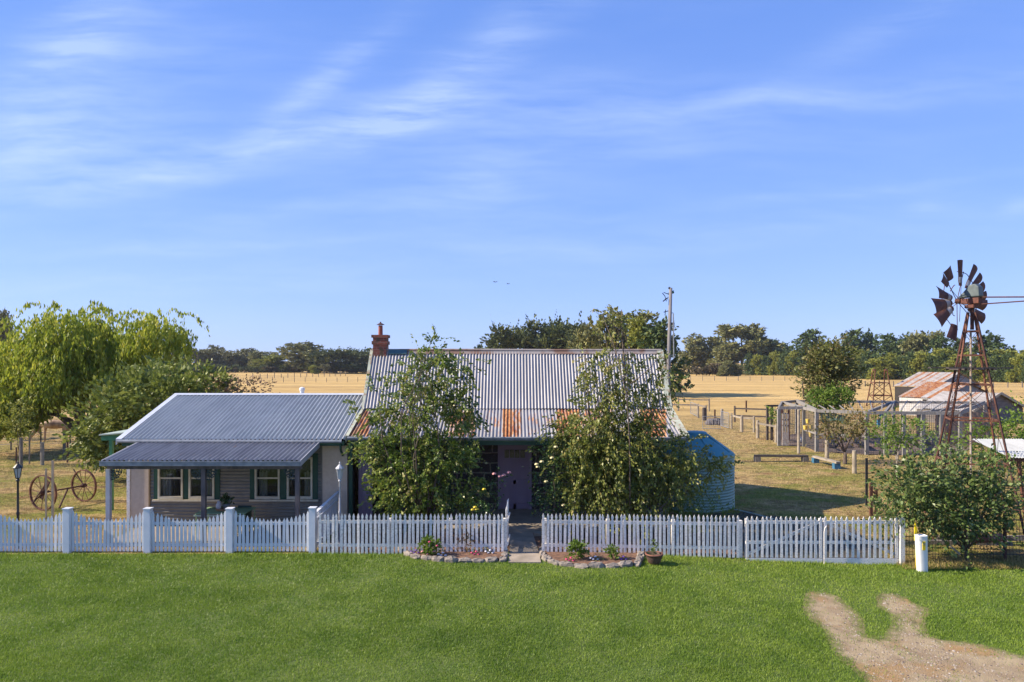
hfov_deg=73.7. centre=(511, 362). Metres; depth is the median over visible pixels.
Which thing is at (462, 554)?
bed soil
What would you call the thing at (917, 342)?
gum tree
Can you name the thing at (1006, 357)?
pine tree
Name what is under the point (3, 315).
gum tree
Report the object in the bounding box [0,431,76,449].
paddock fence
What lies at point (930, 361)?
pine tree
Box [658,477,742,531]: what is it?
shrub
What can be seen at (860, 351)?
roadside tree
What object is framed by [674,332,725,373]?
gum tree
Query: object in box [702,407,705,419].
fence post
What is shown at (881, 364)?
roadside tree
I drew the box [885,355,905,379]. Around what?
pine tree
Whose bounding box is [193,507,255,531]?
verandah table
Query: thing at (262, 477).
window
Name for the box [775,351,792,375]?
pine tree
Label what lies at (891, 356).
roadside tree
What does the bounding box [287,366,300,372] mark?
scrub bush
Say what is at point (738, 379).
paddock fence
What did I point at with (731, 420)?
yard fence
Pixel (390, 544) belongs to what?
picket fence
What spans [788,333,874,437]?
yard tree
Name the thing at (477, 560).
edging stone
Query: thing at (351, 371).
scrub bush
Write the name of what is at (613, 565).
edging stone
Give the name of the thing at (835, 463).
sleeper seat
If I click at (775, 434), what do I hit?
fence post
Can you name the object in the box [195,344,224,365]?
gum tree
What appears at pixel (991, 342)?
pine tree
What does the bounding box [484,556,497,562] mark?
edging stone
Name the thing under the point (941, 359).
pine tree
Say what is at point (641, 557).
edging stone
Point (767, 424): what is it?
yard fence
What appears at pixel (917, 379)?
hay shed
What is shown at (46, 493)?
fence post
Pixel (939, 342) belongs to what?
pine tree
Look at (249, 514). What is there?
garden chair
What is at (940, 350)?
roadside tree
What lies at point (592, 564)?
edging stone
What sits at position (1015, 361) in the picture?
roadside tree
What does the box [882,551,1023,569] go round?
weeds
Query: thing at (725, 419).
wire gate
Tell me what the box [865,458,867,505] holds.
fence post
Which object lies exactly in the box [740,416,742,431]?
fence post
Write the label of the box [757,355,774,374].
pine tree
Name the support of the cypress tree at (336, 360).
on the ground at (729, 394)
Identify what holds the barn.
on the ground at (729, 394)
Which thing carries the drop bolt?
attached to the drive gate at (874, 560)
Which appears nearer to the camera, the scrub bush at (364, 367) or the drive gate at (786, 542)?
the drive gate at (786, 542)
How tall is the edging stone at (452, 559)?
0.254 m
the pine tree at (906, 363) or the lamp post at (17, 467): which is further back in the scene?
the pine tree at (906, 363)
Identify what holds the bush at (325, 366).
on the ground at (729, 394)
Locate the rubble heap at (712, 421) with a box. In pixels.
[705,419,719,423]
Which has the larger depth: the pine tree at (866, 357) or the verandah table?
the pine tree at (866, 357)
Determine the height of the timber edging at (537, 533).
0.100 m
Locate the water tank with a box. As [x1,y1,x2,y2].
[661,430,734,512]
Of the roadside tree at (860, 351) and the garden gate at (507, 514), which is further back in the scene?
the roadside tree at (860, 351)
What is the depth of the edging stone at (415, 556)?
17.32 m
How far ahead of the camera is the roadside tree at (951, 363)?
184.60 m
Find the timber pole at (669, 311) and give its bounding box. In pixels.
[662,287,674,395]
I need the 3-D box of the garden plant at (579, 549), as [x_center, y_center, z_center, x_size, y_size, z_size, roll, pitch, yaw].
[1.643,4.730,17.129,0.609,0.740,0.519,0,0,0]
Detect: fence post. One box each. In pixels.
[19,438,22,465]
[40,442,43,464]
[45,468,46,519]
[51,461,53,518]
[63,433,65,452]
[66,440,68,462]
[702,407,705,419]
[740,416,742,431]
[756,420,758,437]
[775,426,776,442]
[797,409,799,453]
[825,440,828,457]
[852,450,856,473]
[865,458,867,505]
[869,483,872,515]
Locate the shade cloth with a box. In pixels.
[821,413,844,421]
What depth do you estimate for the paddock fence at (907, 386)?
137.85 m
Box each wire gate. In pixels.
[702,416,720,428]
[721,411,728,427]
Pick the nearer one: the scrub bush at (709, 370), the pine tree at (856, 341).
the pine tree at (856, 341)
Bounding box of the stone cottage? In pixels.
[343,322,689,532]
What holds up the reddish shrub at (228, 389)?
on the ground at (729, 394)
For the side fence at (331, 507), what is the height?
1.106 m
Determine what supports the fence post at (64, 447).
on the ground at (729, 394)
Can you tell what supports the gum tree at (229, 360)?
on the ground at (729, 394)
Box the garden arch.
[765,405,777,439]
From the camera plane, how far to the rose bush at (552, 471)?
18.82 m
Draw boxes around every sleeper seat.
[754,454,808,461]
[811,456,840,468]
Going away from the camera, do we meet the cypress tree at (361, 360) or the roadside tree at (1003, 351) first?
the roadside tree at (1003, 351)
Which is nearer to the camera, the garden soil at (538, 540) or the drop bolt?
the drop bolt
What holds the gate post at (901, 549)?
on the lawn at (361, 624)
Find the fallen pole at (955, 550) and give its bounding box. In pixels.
[931,530,960,554]
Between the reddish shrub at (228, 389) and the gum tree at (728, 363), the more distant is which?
the gum tree at (728, 363)
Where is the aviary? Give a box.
[777,399,994,455]
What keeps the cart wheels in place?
on the ground at (729, 394)
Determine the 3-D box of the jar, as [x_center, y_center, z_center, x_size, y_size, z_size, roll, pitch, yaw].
[-8.339,4.070,19.430,0.180,0.230,0.175,0,0,0]
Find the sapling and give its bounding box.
[0,392,43,450]
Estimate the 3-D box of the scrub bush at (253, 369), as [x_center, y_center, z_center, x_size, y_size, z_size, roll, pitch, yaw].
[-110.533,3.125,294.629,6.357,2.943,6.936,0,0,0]
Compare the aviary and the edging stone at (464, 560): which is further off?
the aviary
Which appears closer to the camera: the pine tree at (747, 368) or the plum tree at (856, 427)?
the plum tree at (856, 427)
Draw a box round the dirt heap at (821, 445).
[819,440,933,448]
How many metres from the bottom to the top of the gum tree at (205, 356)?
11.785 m
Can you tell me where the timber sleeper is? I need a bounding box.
[928,535,1023,545]
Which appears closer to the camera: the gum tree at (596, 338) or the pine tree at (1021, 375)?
the gum tree at (596, 338)
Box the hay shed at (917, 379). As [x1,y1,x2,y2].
[894,372,980,407]
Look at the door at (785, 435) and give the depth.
40.43 m
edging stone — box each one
[403,550,412,555]
[410,553,420,559]
[420,555,431,560]
[431,556,443,561]
[444,556,457,562]
[458,557,471,562]
[471,558,484,562]
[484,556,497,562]
[499,556,506,562]
[541,554,551,561]
[547,559,559,565]
[558,561,573,566]
[573,563,588,568]
[588,561,603,567]
[604,562,618,567]
[617,560,632,567]
[634,559,641,566]
[635,555,643,561]
[637,551,644,556]
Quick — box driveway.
[694,511,883,557]
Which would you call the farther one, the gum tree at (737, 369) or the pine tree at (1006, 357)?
the gum tree at (737, 369)
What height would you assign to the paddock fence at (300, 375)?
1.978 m
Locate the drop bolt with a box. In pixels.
[824,526,826,562]
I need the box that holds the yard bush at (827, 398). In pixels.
[795,380,856,438]
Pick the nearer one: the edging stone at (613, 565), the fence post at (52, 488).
the edging stone at (613, 565)
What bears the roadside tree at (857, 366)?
on the ground at (729, 394)
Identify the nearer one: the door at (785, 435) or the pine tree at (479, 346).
the door at (785, 435)
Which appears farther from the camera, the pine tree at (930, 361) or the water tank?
the pine tree at (930, 361)
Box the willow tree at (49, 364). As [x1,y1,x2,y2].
[0,300,209,450]
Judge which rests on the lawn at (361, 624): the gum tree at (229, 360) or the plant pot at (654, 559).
the plant pot at (654, 559)
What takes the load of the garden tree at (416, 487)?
on the garden soil at (538, 540)
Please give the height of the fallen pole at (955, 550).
0.630 m
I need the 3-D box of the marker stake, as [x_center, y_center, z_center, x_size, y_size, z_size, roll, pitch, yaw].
[10.209,4.710,17.265,0.065,1.300,0.025,0,0,0]
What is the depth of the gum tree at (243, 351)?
316.07 m
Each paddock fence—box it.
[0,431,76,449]
[215,377,365,381]
[252,372,345,378]
[690,376,807,380]
[851,381,1022,387]
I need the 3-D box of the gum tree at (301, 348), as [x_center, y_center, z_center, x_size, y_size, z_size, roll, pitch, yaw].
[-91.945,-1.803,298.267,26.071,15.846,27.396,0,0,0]
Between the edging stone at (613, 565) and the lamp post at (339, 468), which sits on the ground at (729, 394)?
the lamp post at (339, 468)
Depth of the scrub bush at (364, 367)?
292.20 m
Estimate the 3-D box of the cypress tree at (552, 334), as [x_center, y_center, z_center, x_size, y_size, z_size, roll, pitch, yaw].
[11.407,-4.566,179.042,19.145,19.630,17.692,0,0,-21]
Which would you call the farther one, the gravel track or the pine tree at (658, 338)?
the pine tree at (658, 338)
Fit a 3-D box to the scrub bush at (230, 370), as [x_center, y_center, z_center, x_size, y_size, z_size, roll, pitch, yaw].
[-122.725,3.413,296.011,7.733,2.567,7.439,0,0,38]
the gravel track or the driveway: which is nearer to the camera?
the gravel track
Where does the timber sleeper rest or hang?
on the ground at (729, 394)
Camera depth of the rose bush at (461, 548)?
17.62 m
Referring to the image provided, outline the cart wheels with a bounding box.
[29,469,96,510]
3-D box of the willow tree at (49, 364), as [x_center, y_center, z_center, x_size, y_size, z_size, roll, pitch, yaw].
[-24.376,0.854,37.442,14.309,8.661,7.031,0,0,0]
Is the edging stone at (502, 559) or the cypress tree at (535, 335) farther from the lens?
the cypress tree at (535, 335)
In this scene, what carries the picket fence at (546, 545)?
on the ground at (729, 394)
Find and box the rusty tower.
[866,369,892,407]
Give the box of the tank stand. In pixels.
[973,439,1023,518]
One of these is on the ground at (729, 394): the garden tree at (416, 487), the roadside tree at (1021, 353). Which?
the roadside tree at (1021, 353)
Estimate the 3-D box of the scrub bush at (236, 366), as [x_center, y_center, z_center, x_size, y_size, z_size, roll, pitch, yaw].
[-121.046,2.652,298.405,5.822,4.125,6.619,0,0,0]
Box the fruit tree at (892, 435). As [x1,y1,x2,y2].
[864,406,937,476]
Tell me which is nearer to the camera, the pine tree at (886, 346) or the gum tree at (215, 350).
the pine tree at (886, 346)
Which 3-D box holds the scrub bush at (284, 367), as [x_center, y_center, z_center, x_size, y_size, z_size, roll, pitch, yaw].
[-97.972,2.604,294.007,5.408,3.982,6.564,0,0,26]
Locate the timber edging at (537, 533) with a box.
[533,531,567,535]
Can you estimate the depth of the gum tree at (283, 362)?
312.12 m
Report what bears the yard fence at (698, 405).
on the ground at (729, 394)
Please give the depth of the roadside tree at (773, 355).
265.69 m
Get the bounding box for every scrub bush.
[225,367,238,372]
[230,364,240,372]
[239,366,251,372]
[248,366,261,371]
[258,364,268,372]
[262,366,278,372]
[278,364,289,372]
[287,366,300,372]
[345,367,365,372]
[355,364,367,372]
[691,367,700,375]
[697,367,707,375]
[704,365,715,375]
[706,362,727,375]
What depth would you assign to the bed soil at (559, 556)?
17.29 m
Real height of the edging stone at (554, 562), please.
0.170 m
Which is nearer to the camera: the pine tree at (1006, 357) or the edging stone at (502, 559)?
the edging stone at (502, 559)
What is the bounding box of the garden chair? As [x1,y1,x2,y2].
[237,505,251,535]
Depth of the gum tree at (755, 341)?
283.36 m
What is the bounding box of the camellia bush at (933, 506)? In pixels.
[859,430,1023,568]
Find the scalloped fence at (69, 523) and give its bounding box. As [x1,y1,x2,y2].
[0,506,317,552]
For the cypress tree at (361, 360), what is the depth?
296.68 m
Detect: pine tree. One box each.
[363,347,372,372]
[474,343,483,348]
[632,316,694,395]
[740,352,754,374]
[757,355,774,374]
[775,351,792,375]
[779,341,795,352]
[787,328,824,375]
[793,350,806,375]
[836,327,872,358]
[852,349,873,378]
[860,328,880,353]
[869,333,904,365]
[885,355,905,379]
[890,331,909,356]
[897,350,917,378]
[918,355,937,371]
[923,333,951,356]
[930,350,950,371]
[945,337,972,353]
[955,356,972,376]
[963,356,980,379]
[966,330,1015,356]
[984,351,1005,381]
[993,352,1014,382]
[1014,358,1023,381]
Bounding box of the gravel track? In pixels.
[802,591,1023,681]
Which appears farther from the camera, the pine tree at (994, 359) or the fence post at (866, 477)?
the pine tree at (994, 359)
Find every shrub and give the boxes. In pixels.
[49,351,243,479]
[206,370,279,392]
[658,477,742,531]
[915,425,973,473]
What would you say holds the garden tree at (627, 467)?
on the garden soil at (538, 540)
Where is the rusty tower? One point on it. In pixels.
(874, 389)
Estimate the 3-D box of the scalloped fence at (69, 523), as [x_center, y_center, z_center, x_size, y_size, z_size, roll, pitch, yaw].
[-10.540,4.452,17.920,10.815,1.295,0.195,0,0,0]
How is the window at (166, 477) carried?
in the cottage wing
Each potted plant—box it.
[219,492,234,506]
[645,539,659,554]
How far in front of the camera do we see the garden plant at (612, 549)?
17.07 m
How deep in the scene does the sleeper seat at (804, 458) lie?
34.15 m
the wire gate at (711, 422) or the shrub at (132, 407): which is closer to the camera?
the shrub at (132, 407)
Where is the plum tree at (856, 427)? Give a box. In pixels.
[805,402,878,463]
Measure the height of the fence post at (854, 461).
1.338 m
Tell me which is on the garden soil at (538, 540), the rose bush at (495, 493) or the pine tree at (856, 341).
the rose bush at (495, 493)
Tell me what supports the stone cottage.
on the ground at (729, 394)
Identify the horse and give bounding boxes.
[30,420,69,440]
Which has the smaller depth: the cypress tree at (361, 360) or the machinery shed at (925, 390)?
the machinery shed at (925, 390)
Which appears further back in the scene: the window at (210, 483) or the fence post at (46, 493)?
the fence post at (46, 493)
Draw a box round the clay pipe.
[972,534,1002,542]
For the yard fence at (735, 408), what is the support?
on the ground at (729, 394)
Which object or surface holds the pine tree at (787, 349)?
on the ground at (729, 394)
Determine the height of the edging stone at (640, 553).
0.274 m
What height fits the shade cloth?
0.693 m
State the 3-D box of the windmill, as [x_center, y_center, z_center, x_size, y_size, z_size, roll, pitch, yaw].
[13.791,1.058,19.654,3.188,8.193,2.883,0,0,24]
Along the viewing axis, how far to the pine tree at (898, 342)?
220.03 m
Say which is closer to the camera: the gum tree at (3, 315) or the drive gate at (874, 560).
the drive gate at (874, 560)
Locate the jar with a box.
[216,501,221,508]
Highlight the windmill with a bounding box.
[923,260,1023,543]
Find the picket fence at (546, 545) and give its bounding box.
[542,513,742,558]
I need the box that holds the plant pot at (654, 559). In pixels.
[645,551,662,564]
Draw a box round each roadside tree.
[250,354,289,371]
[308,365,320,373]
[624,315,652,348]
[749,353,764,374]
[759,349,784,365]
[766,350,783,374]
[784,349,801,375]
[850,358,864,377]
[853,349,872,377]
[865,357,899,379]
[883,352,898,367]
[894,351,934,376]
[906,352,929,376]
[933,348,956,371]
[940,359,957,371]
[950,351,978,378]
[972,355,994,381]
[974,349,1019,378]
[1004,355,1023,382]
[1006,350,1023,372]
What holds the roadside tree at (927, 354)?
on the ground at (729, 394)
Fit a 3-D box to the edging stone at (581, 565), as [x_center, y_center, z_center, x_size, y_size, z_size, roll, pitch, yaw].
[1.678,4.970,16.615,0.388,0.132,0.239,0,0,13]
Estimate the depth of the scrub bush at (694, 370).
264.08 m
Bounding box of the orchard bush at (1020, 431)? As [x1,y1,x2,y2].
[942,390,1023,486]
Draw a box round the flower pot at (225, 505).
[222,503,229,508]
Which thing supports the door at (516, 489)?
in the stone cottage
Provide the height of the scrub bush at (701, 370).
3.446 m
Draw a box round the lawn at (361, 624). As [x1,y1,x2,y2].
[0,554,1023,681]
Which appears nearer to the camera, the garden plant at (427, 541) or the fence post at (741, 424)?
the garden plant at (427, 541)
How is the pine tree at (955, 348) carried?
on the ground at (729, 394)
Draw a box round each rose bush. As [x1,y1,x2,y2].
[455,532,475,550]
[457,488,493,527]
[468,466,512,538]
[521,431,585,531]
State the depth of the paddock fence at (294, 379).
171.41 m
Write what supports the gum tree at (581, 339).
on the ground at (729, 394)
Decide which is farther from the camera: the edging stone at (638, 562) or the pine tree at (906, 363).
the pine tree at (906, 363)
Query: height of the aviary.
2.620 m
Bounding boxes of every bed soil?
[406,547,503,559]
[545,548,636,565]
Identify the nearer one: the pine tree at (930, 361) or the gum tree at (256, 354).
the pine tree at (930, 361)
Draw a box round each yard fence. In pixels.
[672,403,706,419]
[678,398,709,410]
[730,413,754,432]
[734,406,777,421]
[758,422,776,426]
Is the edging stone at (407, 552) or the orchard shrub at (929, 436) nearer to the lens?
the edging stone at (407, 552)
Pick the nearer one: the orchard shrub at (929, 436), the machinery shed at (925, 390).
the orchard shrub at (929, 436)
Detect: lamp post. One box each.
[12,461,22,548]
[335,462,343,542]
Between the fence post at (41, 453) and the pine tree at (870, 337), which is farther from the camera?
the pine tree at (870, 337)
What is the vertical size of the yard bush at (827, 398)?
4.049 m
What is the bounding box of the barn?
[915,391,1023,422]
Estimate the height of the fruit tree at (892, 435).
3.267 m
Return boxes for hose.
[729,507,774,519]
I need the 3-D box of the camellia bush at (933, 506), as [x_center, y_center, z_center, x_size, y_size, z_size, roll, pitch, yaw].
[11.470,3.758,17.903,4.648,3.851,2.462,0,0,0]
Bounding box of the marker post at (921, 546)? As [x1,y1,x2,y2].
[914,534,927,571]
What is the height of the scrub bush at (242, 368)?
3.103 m
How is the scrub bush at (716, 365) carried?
on the ground at (729, 394)
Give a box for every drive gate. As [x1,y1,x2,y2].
[745,516,821,562]
[822,516,898,564]
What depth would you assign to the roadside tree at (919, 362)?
193.58 m
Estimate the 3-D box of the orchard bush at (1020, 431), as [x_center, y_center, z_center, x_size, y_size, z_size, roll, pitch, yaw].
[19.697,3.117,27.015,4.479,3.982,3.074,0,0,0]
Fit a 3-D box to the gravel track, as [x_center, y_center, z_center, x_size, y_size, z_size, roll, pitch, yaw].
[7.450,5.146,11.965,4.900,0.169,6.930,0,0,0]
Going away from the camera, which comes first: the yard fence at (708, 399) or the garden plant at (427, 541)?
the garden plant at (427, 541)
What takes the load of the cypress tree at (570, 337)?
on the ground at (729, 394)
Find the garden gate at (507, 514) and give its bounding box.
[505,499,509,545]
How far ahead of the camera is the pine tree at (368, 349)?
307.63 m
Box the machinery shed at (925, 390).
[899,381,984,415]
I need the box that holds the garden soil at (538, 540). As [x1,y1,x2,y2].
[318,533,735,555]
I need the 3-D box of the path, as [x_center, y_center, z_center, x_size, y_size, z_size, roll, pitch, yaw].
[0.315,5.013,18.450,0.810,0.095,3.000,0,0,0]
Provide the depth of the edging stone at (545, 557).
17.16 m
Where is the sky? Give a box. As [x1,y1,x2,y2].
[0,0,1023,362]
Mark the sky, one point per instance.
(274, 173)
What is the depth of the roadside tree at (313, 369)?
269.18 m
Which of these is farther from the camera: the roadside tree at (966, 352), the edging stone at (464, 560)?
the roadside tree at (966, 352)
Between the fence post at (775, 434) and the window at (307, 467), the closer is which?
the window at (307, 467)
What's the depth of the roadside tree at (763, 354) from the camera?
285.64 m
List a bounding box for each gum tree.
[0,309,15,356]
[185,348,214,365]
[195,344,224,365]
[213,349,244,371]
[232,347,257,371]
[247,350,271,371]
[265,351,289,365]
[272,340,324,372]
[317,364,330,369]
[566,320,598,348]
[583,304,659,348]
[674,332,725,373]
[705,344,743,374]
[709,322,784,371]
[717,365,728,375]
[720,360,736,375]
[732,364,743,375]
[897,329,945,355]
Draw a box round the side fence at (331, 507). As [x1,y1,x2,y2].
[317,491,338,547]
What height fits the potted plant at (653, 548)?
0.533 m
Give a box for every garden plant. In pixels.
[417,534,442,554]
[565,539,589,558]
[603,543,618,558]
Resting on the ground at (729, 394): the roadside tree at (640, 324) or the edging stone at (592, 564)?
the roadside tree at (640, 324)
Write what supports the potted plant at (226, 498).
in the flower pot at (225, 505)
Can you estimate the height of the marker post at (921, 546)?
1.032 m
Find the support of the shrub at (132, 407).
on the ground at (729, 394)
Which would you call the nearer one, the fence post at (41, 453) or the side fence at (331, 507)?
the side fence at (331, 507)
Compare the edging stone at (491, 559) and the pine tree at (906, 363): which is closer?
the edging stone at (491, 559)
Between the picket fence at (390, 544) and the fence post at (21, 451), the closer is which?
the picket fence at (390, 544)
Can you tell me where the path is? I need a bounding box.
[508,532,540,562]
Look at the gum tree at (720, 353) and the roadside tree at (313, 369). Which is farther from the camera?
the gum tree at (720, 353)
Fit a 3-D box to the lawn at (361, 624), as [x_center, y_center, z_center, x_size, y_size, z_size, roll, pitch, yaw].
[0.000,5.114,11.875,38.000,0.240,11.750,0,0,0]
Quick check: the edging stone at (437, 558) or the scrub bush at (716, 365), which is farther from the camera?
the scrub bush at (716, 365)
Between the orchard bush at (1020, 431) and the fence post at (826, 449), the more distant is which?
the fence post at (826, 449)
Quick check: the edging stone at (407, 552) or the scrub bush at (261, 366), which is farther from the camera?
the scrub bush at (261, 366)
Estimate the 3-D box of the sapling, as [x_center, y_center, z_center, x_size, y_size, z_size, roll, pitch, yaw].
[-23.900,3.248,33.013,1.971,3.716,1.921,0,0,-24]
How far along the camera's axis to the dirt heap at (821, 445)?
39.63 m
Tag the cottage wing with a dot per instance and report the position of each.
(268, 456)
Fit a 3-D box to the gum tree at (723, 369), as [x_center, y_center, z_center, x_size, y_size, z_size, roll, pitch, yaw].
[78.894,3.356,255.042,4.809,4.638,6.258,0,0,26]
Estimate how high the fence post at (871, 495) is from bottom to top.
1.370 m
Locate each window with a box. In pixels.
[158,460,182,498]
[188,460,214,498]
[254,460,279,498]
[287,457,312,498]
[406,445,436,482]
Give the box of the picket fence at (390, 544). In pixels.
[319,513,506,553]
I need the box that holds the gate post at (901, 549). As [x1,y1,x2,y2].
[897,517,904,563]
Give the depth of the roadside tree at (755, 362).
270.85 m
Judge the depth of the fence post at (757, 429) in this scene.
44.59 m
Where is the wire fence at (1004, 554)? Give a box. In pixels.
[905,513,1023,560]
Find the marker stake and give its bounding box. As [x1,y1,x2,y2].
[914,524,916,567]
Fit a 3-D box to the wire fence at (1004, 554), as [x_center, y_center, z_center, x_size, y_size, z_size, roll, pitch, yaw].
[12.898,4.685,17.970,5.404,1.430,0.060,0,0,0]
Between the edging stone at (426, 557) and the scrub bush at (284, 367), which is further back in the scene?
the scrub bush at (284, 367)
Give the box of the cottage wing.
[98,387,363,546]
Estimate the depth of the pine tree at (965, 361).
181.14 m
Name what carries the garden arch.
on the ground at (729, 394)
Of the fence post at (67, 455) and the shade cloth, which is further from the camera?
the shade cloth
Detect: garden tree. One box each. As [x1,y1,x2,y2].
[342,324,492,533]
[525,307,743,549]
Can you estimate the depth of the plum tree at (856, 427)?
33.42 m
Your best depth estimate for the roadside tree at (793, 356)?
259.55 m
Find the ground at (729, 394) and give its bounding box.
[0,363,1023,562]
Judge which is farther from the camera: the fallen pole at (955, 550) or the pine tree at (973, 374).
the pine tree at (973, 374)
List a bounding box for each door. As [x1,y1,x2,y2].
[501,446,528,508]
[782,413,788,445]
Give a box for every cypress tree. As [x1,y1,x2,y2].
[294,346,367,372]
[343,346,369,372]
[480,320,546,348]
[519,309,585,348]
[527,325,541,348]
[560,323,586,347]
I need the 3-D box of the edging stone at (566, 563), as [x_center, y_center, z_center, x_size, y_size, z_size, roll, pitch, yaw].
[1.331,4.970,16.737,0.412,0.189,0.167,0,0,15]
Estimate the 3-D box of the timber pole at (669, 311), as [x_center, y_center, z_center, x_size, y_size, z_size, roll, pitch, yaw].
[7.784,0.723,34.005,0.607,8.954,0.230,0,0,9]
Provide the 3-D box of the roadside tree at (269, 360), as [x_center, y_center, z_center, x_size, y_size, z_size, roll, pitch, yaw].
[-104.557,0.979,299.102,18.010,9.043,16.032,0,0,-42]
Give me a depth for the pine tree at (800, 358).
256.37 m
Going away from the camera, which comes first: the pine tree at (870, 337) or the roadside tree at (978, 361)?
the roadside tree at (978, 361)
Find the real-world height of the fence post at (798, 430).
2.716 m
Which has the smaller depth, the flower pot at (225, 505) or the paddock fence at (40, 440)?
the flower pot at (225, 505)
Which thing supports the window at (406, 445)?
in the stone cottage
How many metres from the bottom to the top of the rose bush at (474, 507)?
1.753 m
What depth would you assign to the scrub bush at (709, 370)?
260.73 m
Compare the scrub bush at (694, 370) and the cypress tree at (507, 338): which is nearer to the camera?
the cypress tree at (507, 338)
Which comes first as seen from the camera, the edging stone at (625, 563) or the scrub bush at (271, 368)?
the edging stone at (625, 563)
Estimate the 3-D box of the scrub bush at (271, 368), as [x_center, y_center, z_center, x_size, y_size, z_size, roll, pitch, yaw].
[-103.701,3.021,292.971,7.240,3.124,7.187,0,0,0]

